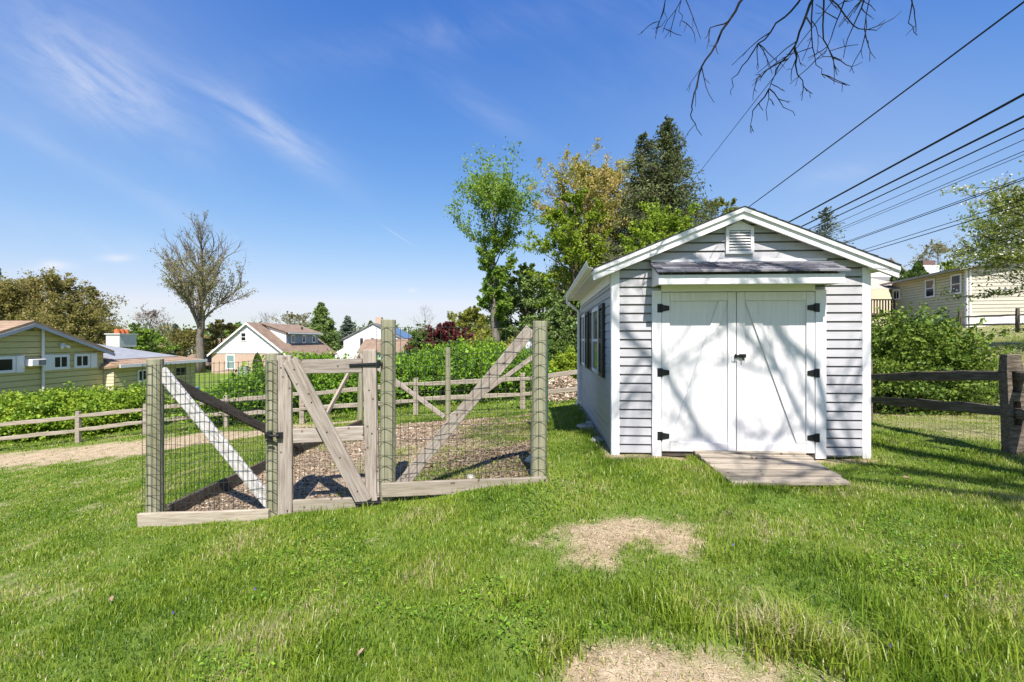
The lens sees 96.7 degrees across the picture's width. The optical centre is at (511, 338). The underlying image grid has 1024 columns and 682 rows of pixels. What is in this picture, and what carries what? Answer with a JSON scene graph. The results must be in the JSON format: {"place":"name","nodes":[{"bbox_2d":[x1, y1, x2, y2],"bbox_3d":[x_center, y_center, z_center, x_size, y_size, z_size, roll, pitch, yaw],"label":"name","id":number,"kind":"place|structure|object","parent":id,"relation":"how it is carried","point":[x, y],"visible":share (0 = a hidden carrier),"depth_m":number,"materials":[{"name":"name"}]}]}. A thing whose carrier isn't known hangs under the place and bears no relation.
{"place":"outdoors","nodes":[
{"label":"outdoors","id":0,"kind":"place"},
{"bbox_2d":[239,366,249,374],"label":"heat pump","id":1,"kind":"object","parent":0,"point":[244,369],"visible":0.23,"depth_m":41.73,"materials":[{"name":"white metal"}]},
{"bbox_2d":[0,325,1023,681],"bbox_3d":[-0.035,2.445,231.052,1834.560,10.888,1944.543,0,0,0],"label":"ground","id":2,"kind":"structure","parent":0,"point":[96,451],"depth_m":3.30,"materials":[{"name":"green plant"}]},
{"bbox_2d":[0,283,60,321],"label":"olive tree","id":3,"kind":"object","parent":2,"relation":"on","point":[4,296],"visible":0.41,"depth_m":43.31,"materials":[{"name":"green plant"}]},
{"bbox_2d":[0,266,129,334],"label":"olive tree","id":4,"kind":"object","parent":2,"relation":"on","point":[56,286],"visible":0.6,"depth_m":45.58,"materials":[{"name":"green plant"}]},
{"bbox_2d":[25,299,129,347],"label":"olive tree","id":5,"kind":"object","parent":2,"relation":"on","point":[77,317],"visible":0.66,"depth_m":41.24,"materials":[{"name":"green plant"}]},
{"bbox_2d":[63,285,113,343],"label":"conifer tree","id":6,"kind":"object","parent":2,"relation":"on","point":[94,289],"visible":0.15,"depth_m":49.89,"materials":[{"name":"green plant"}]},
{"bbox_2d":[0,379,179,444],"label":"hedge","id":7,"kind":"object","parent":2,"relation":"on","point":[44,404],"visible":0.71,"depth_m":16.35,"materials":[{"name":"green plant"}]},
{"bbox_2d":[0,321,206,401],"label":"yellow house","id":8,"kind":"structure","parent":2,"relation":"on","point":[35,356],"depth_m":21.86,"materials":[{"name":"wood"}]},
{"bbox_2d":[0,356,15,373],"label":"window","id":9,"kind":"structure","parent":8,"relation":"in","point":[7,363],"depth_m":19.26,"materials":[{"name":"white glass"}]},
{"bbox_2d":[52,354,69,369],"bbox_3d":[-21.329,1.092,21.509,0.047,0.706,0.828,0,0,0],"label":"window","id":10,"kind":"structure","parent":8,"relation":"in","point":[62,361],"depth_m":21.52,"materials":[{"name":"white paint"}]},
{"bbox_2d":[74,354,89,368],"bbox_3d":[-21.329,1.092,22.582,0.047,0.706,0.820,0,0,0],"label":"window","id":11,"kind":"structure","parent":8,"relation":"in","point":[80,360],"depth_m":22.55,"materials":[{"name":"white paint"}]},
{"bbox_2d":[137,369,145,381],"bbox_3d":[-20.778,2.061,25.611,0.047,0.680,0.695,0,0,0],"label":"window","id":12,"kind":"structure","parent":8,"relation":"in","point":[141,377],"depth_m":25.52,"materials":[{"name":"white glass"}]},
{"bbox_2d":[174,366,186,376],"bbox_3d":[-20.778,2.037,28.570,0.047,0.646,1.074,0,0,0],"label":"window","id":13,"kind":"structure","parent":8,"relation":"in","point":[178,368],"depth_m":28.51,"materials":[{"name":"black"}]},
{"bbox_2d":[121,323,153,348],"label":"dark evergreen","id":14,"kind":"object","parent":2,"relation":"on","point":[135,327],"visible":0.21,"depth_m":59.83,"materials":[{"name":"green plant"}]},
{"bbox_2d":[127,303,173,347],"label":"pink tree","id":15,"kind":"object","parent":2,"relation":"on","point":[151,314],"visible":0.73,"depth_m":69.81,"materials":[{"name":"grey plant"}]},
{"bbox_2d":[129,327,181,352],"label":"round tree","id":16,"kind":"object","parent":2,"relation":"on","point":[145,335],"visible":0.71,"depth_m":49.84,"materials":[{"name":"green plant"}]},
{"bbox_2d":[160,323,188,354],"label":"conifer tree","id":17,"kind":"object","parent":2,"relation":"on","point":[175,325],"visible":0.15,"depth_m":63.69,"materials":[{"name":"green plant"}]},
{"bbox_2d":[152,323,211,356],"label":"olive tree","id":18,"kind":"object","parent":2,"relation":"on","point":[187,336],"visible":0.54,"depth_m":58.19,"materials":[{"name":"green plant"}]},
{"bbox_2d":[188,354,211,369],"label":"garage","id":19,"kind":"structure","parent":2,"relation":"on","point":[209,359],"depth_m":51.94,"materials":[{"name":"beige"}]},
{"bbox_2d":[150,210,258,371],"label":"spring tree","id":20,"kind":"object","parent":2,"relation":"on","point":[199,280],"visible":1,"depth_m":45.33,"materials":[{"name":"grey plant"}]},
{"bbox_2d":[191,319,239,356],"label":"olive tree","id":21,"kind":"object","parent":2,"relation":"on","point":[213,341],"visible":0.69,"depth_m":51.60,"materials":[{"name":"green plant"}]},
{"bbox_2d":[223,322,241,335],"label":"lime tree","id":22,"kind":"object","parent":2,"relation":"on","point":[236,324],"visible":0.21,"depth_m":84.67,"materials":[{"name":"green plant"}]},
{"bbox_2d":[253,352,262,369],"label":"arborvitae","id":23,"kind":"object","parent":2,"relation":"on","point":[257,357],"visible":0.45,"depth_m":43.32,"materials":[{"name":"green plant"}]},
{"bbox_2d":[248,309,280,322],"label":"bare tree","id":24,"kind":"object","parent":2,"relation":"on","point":[265,318],"visible":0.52,"depth_m":71.80,"materials":[{"name":"grey plant"}]},
{"bbox_2d":[207,322,337,372],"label":"brick house","id":25,"kind":"structure","parent":2,"relation":"on","point":[246,341],"depth_m":44.98,"materials":[{"name":"white paint"}]},
{"bbox_2d":[226,355,234,368],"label":"window","id":26,"kind":"structure","parent":25,"relation":"in","point":[231,359],"depth_m":44.93,"materials":[{"name":"white glass"}]},
{"bbox_2d":[240,332,246,340],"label":"window","id":27,"kind":"structure","parent":25,"relation":"in","point":[243,335],"depth_m":44.83,"materials":[{"name":"glass"}]},
{"bbox_2d":[0,370,576,442],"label":"split rail fence","id":28,"kind":"object","parent":2,"relation":"on","point":[79,429],"visible":0.59,"depth_m":13.75,"materials":[{"name":"brown wood"}]},
{"bbox_2d":[268,311,312,326],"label":"budding tree","id":29,"kind":"object","parent":2,"relation":"on","point":[298,319],"visible":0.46,"depth_m":69.54,"materials":[{"name":"green plant"}]},
{"bbox_2d":[62,320,569,350],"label":"woods","id":30,"kind":"object","parent":2,"relation":"on","point":[404,330],"visible":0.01,"depth_m":124.08,"materials":[{"name":"green plant"}]},
{"bbox_2d":[306,302,343,357],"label":"conifer tree","id":31,"kind":"object","parent":2,"relation":"on","point":[321,322],"visible":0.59,"depth_m":61.38,"materials":[{"name":"green plant"}]},
{"bbox_2d":[137,319,546,526],"bbox_3d":[-1.611,0.911,7.097,4.501,2.219,5.142,0,0,0],"label":"garden fence","id":32,"kind":"object","parent":2,"relation":"on","point":[158,509],"visible":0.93,"depth_m":4.68,"materials":[{"name":"brown wood"}]},
{"bbox_2d":[265,349,382,514],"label":"garden gate","id":33,"kind":"structure","parent":32,"relation":"attached to","point":[294,371],"depth_m":4.65,"materials":[{"name":"brown wood"}]},
{"bbox_2d":[547,338,547,421],"bbox_3d":[0.488,0.535,6.376,0.032,1.110,1.254,0,0,4],"label":"garden screen","id":34,"kind":"object","parent":32,"relation":"hanging from","point":[547,379],"visible":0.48,"depth_m":5.75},
{"bbox_2d":[338,315,355,348],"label":"conifer tree","id":35,"kind":"object","parent":2,"relation":"on","point":[347,329],"visible":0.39,"depth_m":67.55,"materials":[{"name":"green plant"}]},
{"bbox_2d":[187,414,529,510],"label":"wood chips","id":36,"kind":"object","parent":2,"relation":"on","point":[434,424],"visible":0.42,"depth_m":5.95,"materials":[{"name":"brown wood"}]},
{"bbox_2d":[167,335,556,430],"bbox_3d":[-4.774,1.414,16.638,12.839,3.258,5.723,0,0,0],"label":"hedge","id":37,"kind":"object","parent":2,"relation":"on","point":[459,365],"visible":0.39,"depth_m":15.04,"materials":[{"name":"green plant"}]},
{"bbox_2d":[335,317,411,358],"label":"white house","id":38,"kind":"structure","parent":2,"relation":"on","point":[354,341],"depth_m":59.99,"materials":[{"name":"paint"}]},
{"bbox_2d":[357,339,407,359],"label":"outbuilding","id":39,"kind":"structure","parent":2,"relation":"on","point":[368,344],"depth_m":52.27,"materials":[{"name":"beige"}]},
{"bbox_2d":[396,331,438,358],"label":"round tree","id":40,"kind":"object","parent":2,"relation":"on","point":[419,337],"visible":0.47,"depth_m":41.24,"materials":[{"name":"green plant"}]},
{"bbox_2d":[405,303,435,332],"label":"bare tree","id":41,"kind":"object","parent":2,"relation":"on","point":[425,318],"visible":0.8,"depth_m":74.96,"materials":[{"name":"grey plant"}]},
{"bbox_2d":[404,321,475,350],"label":"purple maple","id":42,"kind":"object","parent":2,"relation":"on","point":[440,334],"visible":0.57,"depth_m":41.89,"materials":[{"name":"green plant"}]},
{"bbox_2d":[447,305,503,344],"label":"yellow tree","id":43,"kind":"object","parent":2,"relation":"on","point":[476,321],"visible":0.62,"depth_m":47.06,"materials":[{"name":"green plant"}]},
{"bbox_2d":[455,329,514,347],"bbox_3d":[-1.192,0.861,20.653,3.833,2.711,2.391,0,0,-21],"label":"shrub","id":44,"kind":"object","parent":2,"relation":"on","point":[476,336],"visible":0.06,"depth_m":20.43,"materials":[{"name":"green plant"}]},
{"bbox_2d":[439,136,544,341],"bbox_3d":[-1.079,-4.443,27.354,6.262,13.758,6.315,0,0,29],"label":"tall tree","id":45,"kind":"object","parent":2,"relation":"on","point":[497,193],"visible":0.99,"depth_m":26.62,"materials":[{"name":"green plant"}]},
{"bbox_2d":[0,405,990,681],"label":"straw","id":46,"kind":"object","parent":2,"relation":"on","point":[582,667],"visible":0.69,"depth_m":2.54,"materials":[{"name":"beige plant"}]},
{"bbox_2d":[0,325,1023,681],"bbox_3d":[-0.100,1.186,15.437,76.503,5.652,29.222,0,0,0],"label":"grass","id":47,"kind":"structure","parent":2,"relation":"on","point":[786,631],"depth_m":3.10,"materials":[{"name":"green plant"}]},
{"bbox_2d":[488,262,563,345],"bbox_3d":[1.390,-1.003,30.775,5.973,8.321,5.323,0,0,41],"label":"dark evergreen","id":48,"kind":"object","parent":2,"relation":"on","point":[529,285],"visible":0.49,"depth_m":30.34,"materials":[{"name":"green plant"}]},
{"bbox_2d":[526,338,551,350],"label":"white outbuilding","id":49,"kind":"structure","parent":2,"relation":"on","point":[528,343],"depth_m":25.78,"materials":[{"name":"paint"}]},
{"bbox_2d":[517,271,565,338],"bbox_3d":[2.399,-1.399,34.103,4.751,7.309,3.869,0,0,17],"label":"pale tree","id":50,"kind":"object","parent":2,"relation":"on","point":[540,287],"visible":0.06,"depth_m":33.77,"materials":[{"name":"green plant"}]},
{"bbox_2d":[531,376,576,401],"bbox_3d":[1.578,1.576,14.582,2.051,0.879,1.943,0,0,0],"label":"wood chip pile","id":51,"kind":"object","parent":2,"relation":"on","point":[561,382],"visible":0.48,"depth_m":14.11,"materials":[{"name":"brown wood"}]},
{"bbox_2d":[543,290,579,344],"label":"dark evergreen","id":52,"kind":"object","parent":2,"relation":"on","point":[568,325],"visible":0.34,"depth_m":19.77,"materials":[{"name":"green plant"}]},
{"bbox_2d":[548,345,576,378],"bbox_3d":[1.861,1.063,16.237,1.535,1.686,1.423,0,0,42],"label":"shrub","id":53,"kind":"object","parent":2,"relation":"on","point":[566,361],"visible":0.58,"depth_m":15.91,"materials":[{"name":"green plant"}]},
{"bbox_2d":[548,337,576,364],"bbox_3d":[1.844,0.879,18.612,2.912,2.048,1.916,0,0,-20],"label":"shrub","id":54,"kind":"object","parent":2,"relation":"on","point":[554,347],"visible":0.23,"depth_m":18.36,"materials":[{"name":"green plant"}]},
{"bbox_2d":[520,186,614,332],"bbox_3d":[2.673,-2.587,20.809,4.579,8.711,4.192,0,0,0],"label":"yellow green tree","id":55,"kind":"object","parent":2,"relation":"on","point":[574,236],"visible":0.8,"depth_m":20.54,"materials":[{"name":"green plant"}]},
{"bbox_2d":[526,137,637,311],"bbox_3d":[3.924,-3.997,23.049,6.438,11.233,7.879,0,0,0],"label":"orange tree","id":56,"kind":"object","parent":2,"relation":"on","point":[609,179],"visible":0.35,"depth_m":22.07,"materials":[{"name":"green plant"}]},
{"bbox_2d":[576,423,594,429],"bbox_3d":[1.149,1.371,7.099,0.294,0.065,0.330,0,0,0],"label":"stone","id":57,"kind":"object","parent":2,"relation":"on","point":[588,425],"visible":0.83,"depth_m":7.03,"materials":[{"name":"grey stone"}]},
{"bbox_2d":[591,436,603,442],"bbox_3d":[1.163,1.381,6.195,0.179,0.065,0.208,0,0,22],"label":"stone","id":58,"kind":"object","parent":2,"relation":"on","point":[597,440],"visible":0.67,"depth_m":6.14,"materials":[{"name":"grey stone"}]},
{"bbox_2d":[178,461,1023,681],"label":"clover","id":59,"kind":"object","parent":2,"relation":"on","point":[517,605],"visible":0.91,"depth_m":2.96,"materials":[{"name":"green plant"}]},
{"bbox_2d":[572,131,688,313],"bbox_3d":[6.078,-3.911,20.599,7.860,10.933,7.636,0,0,0],"label":"spruce tree","id":60,"kind":"object","parent":2,"relation":"on","point":[639,156],"visible":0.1,"depth_m":20.37,"materials":[{"name":"green plant"}]},
{"bbox_2d":[569,114,728,338],"bbox_3d":[6.839,-4.104,19.916,9.568,11.348,8.716,0,0,0],"label":"spruce tree","id":61,"kind":"object","parent":2,"relation":"on","point":[672,160],"visible":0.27,"depth_m":19.61,"materials":[{"name":"green plant"}]},
{"bbox_2d":[618,198,702,254],"bbox_3d":[4.819,-1.520,15.112,3.224,6.310,4.371,0,0,35],"label":"lime tree","id":62,"kind":"object","parent":2,"relation":"on","point":[654,227],"visible":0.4,"depth_m":14.79,"materials":[{"name":"green plant"}]},
{"bbox_2d":[514,516,868,681],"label":"soil crumbs","id":63,"kind":"object","parent":2,"relation":"on","point":[598,674],"visible":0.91,"depth_m":2.20,"materials":[{"name":"brown soil"}]},
{"bbox_2d":[695,196,740,220],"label":"young tree","id":64,"kind":"object","parent":2,"relation":"on","point":[721,202],"visible":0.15,"depth_m":25.65,"materials":[{"name":"green plant"}]},
{"bbox_2d":[565,206,901,458],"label":"garden shed","id":65,"kind":"structure","parent":2,"relation":"on","point":[744,328],"depth_m":5.37,"materials":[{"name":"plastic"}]},
{"bbox_2d":[582,314,584,365],"bbox_3d":[1.368,0.020,8.647,0.038,0.960,0.540,0,0,3],"label":"window","id":66,"kind":"structure","parent":65,"relation":"in","point":[583,316],"depth_m":8.75,"materials":[{"name":"white paint"}]},
{"bbox_2d":[592,307,597,373],"bbox_3d":[1.263,0.020,6.855,0.038,0.960,0.730,0,0,3],"label":"window","id":67,"kind":"structure","parent":65,"relation":"in","point":[594,311],"depth_m":6.91,"materials":[{"name":"white paint"}]},
{"bbox_2d":[657,292,735,451],"bbox_3d":[2.188,0.392,5.406,0.916,1.891,0.068,0,0,3],"label":"door","id":68,"kind":"structure","parent":65,"relation":"in","point":[697,372],"depth_m":5.41,"materials":[{"name":"paint"}]},
{"bbox_2d":[732,292,819,452],"bbox_3d":[3.091,0.392,5.340,1.000,1.891,0.095,0,0,3],"label":"door","id":69,"kind":"structure","parent":65,"relation":"in","point":[776,373],"depth_m":5.35,"materials":[{"name":"paint"}]},
{"bbox_2d":[693,450,850,488],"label":"wooden ramp","id":70,"kind":"structure","parent":2,"relation":"on","point":[794,468],"depth_m":4.81,"materials":[{"name":"brown wood"}]},
{"bbox_2d":[638,0,916,151],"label":"overhanging tree","id":71,"kind":"object","parent":2,"relation":"on","point":[725,24],"visible":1,"depth_m":4.08,"materials":[{"name":"brown plant"}]},
{"bbox_2d":[809,206,853,243],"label":"pine tree","id":72,"kind":"object","parent":2,"relation":"on","point":[824,219],"visible":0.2,"depth_m":45.74,"materials":[{"name":"green plant"}]},
{"bbox_2d":[871,299,894,317],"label":"deck","id":73,"kind":"structure","parent":2,"relation":"on","point":[873,314],"depth_m":31.81,"materials":[{"name":"wood"}]},
{"bbox_2d":[871,258,907,276],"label":"white house","id":74,"kind":"structure","parent":2,"relation":"on","point":[878,274],"depth_m":50.00,"materials":[{"name":"paint"}]},
{"bbox_2d":[889,266,907,298],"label":"arborvitae","id":75,"kind":"object","parent":2,"relation":"on","point":[902,272],"visible":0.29,"depth_m":39.72,"materials":[{"name":"green plant"}]},
{"bbox_2d":[871,260,938,324],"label":"chimney house","id":76,"kind":"structure","parent":2,"relation":"on","point":[885,293],"depth_m":45.60,"materials":[{"name":"white paint"}]},
{"bbox_2d":[906,269,915,277],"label":"arborvitae","id":77,"kind":"object","parent":2,"relation":"on","point":[909,273],"visible":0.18,"depth_m":39.77,"materials":[{"name":"green plant"}]},
{"bbox_2d":[911,260,926,276],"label":"arborvitae","id":78,"kind":"object","parent":2,"relation":"on","point":[918,268],"visible":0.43,"depth_m":39.74,"materials":[{"name":"green plant"}]},
{"bbox_2d":[903,233,973,270],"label":"budding tree","id":79,"kind":"object","parent":2,"relation":"on","point":[939,247],"visible":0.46,"depth_m":57.31,"materials":[{"name":"green plant"}]},
{"bbox_2d":[937,260,956,271],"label":"lime tree","id":80,"kind":"object","parent":2,"relation":"on","point":[944,264],"visible":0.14,"depth_m":49.76,"materials":[{"name":"green plant"}]},
{"bbox_2d":[871,300,1023,415],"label":"yew bush","id":81,"kind":"object","parent":2,"relation":"on","point":[927,344],"visible":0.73,"depth_m":8.55,"materials":[{"name":"green plant"}]},
{"bbox_2d":[871,354,1023,455],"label":"split rail fence","id":82,"kind":"object","parent":2,"relation":"on","point":[1008,375],"visible":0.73,"depth_m":5.35,"materials":[{"name":"wood"}]},
{"bbox_2d":[880,261,1023,327],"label":"tan house","id":83,"kind":"structure","parent":2,"relation":"on","point":[915,290],"depth_m":25.46,"materials":[{"name":"beige wood"}]},
{"bbox_2d":[871,278,898,289],"bbox_3d":[25.812,-3.300,33.599,5.206,3.000,4.817,0,0,0],"label":"canopy","id":84,"kind":"object","parent":83,"relation":"attached to","point":[875,283],"visible":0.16,"depth_m":32.66,"materials":[{"name":"beige fabric"}]},
{"bbox_2d":[893,289,899,299],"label":"window","id":85,"kind":"structure","parent":83,"relation":"in","point":[896,292],"depth_m":31.56,"materials":[{"name":"white glass"}]},
{"bbox_2d":[925,278,934,297],"bbox_3d":[25.860,-3.125,28.157,0.047,1.150,0.900,0,0,13],"label":"window","id":86,"kind":"structure","parent":83,"relation":"in","point":[929,289],"depth_m":28.17,"materials":[{"name":"white glass"}]},
{"bbox_2d":[950,273,961,294],"bbox_3d":[25.336,-3.125,25.965,0.047,1.150,0.850,0,0,13],"label":"window","id":87,"kind":"structure","parent":83,"relation":"in","point":[955,279],"depth_m":25.93,"materials":[{"name":"white glass"}]},
{"bbox_2d":[932,160,1023,333],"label":"flowering dogwood","id":88,"kind":"object","parent":2,"relation":"on","point":[1000,257],"visible":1,"depth_m":14.21,"materials":[{"name":"green plant"}]},
{"bbox_2d":[941,191,1023,267],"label":"green tree","id":89,"kind":"object","parent":2,"relation":"on","point":[983,226],"visible":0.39,"depth_m":35.85,"materials":[{"name":"green plant"}]},
{"bbox_2d":[958,308,1023,331],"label":"split rail fence","id":90,"kind":"object","parent":2,"relation":"on","point":[1017,314],"visible":0.77,"depth_m":20.74,"materials":[{"name":"brown wood"}]},
{"bbox_2d":[0,0,1023,333],"label":"sky","id":91,"kind":"structure","parent":0,"point":[327,139],"materials":[{"name":"blue"}]},
{"bbox_2d":[694,3,830,178],"bbox_3d":[9.350,-7.034,32.000,0.017,0.367,76.548,0,0,7],"label":"power cable","id":92,"kind":"object","parent":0,"point":[768,83],"visible":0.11,"depth_m":12.33,"materials":[{"name":"black rubber"}]},
{"bbox_2d":[749,1,1023,206],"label":"power cable","id":93,"kind":"object","parent":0,"point":[988,28],"visible":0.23,"depth_m":11.17,"materials":[{"name":"black rubber"}]},
{"bbox_2d":[789,93,1023,222],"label":"power cable","id":94,"kind":"object","parent":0,"point":[970,123],"visible":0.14,"depth_m":11.36,"materials":[{"name":"black rubber"}]},
{"bbox_2d":[800,115,1023,226],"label":"power cable","id":95,"kind":"object","parent":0,"point":[993,131],"visible":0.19,"depth_m":11.46,"materials":[{"name":"black rubber"}]},
{"bbox_2d":[810,128,1023,228],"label":"power cable","id":96,"kind":"object","parent":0,"point":[927,173],"visible":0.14,"depth_m":11.82,"materials":[{"name":"black rubber"}]},
{"bbox_2d":[817,140,1022,231],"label":"power cable","id":97,"kind":"object","parent":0,"point":[932,180],"visible":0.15,"depth_m":11.83,"materials":[{"name":"black rubber"}]},
{"bbox_2d":[825,151,1023,234],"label":"power cable","id":98,"kind":"object","parent":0,"point":[934,188],"visible":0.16,"depth_m":11.99,"materials":[{"name":"black rubber"}]},
{"bbox_2d":[827,155,1022,235],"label":"power cable","id":99,"kind":"object","parent":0,"point":[934,191],"visible":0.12,"depth_m":12.60,"materials":[{"name":"black rubber"}]},
{"bbox_2d":[844,177,1023,242],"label":"power cable","id":100,"kind":"object","parent":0,"point":[941,207],"visible":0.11,"depth_m":12.57,"materials":[{"name":"black rubber"}]},
{"bbox_2d":[845,179,1023,243],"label":"power cable","id":101,"kind":"object","parent":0,"point":[941,209],"visible":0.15,"depth_m":13.16,"materials":[{"name":"black rubber"}]},
{"bbox_2d":[863,199,1023,249],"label":"power cable","id":102,"kind":"object","parent":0,"point":[950,222],"visible":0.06,"depth_m":13.44,"materials":[{"name":"black rubber"}]},
{"bbox_2d":[868,204,1023,251],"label":"power cable","id":103,"kind":"object","parent":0,"point":[950,226],"visible":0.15,"depth_m":13.90,"materials":[{"name":"black rubber"}]}
]}

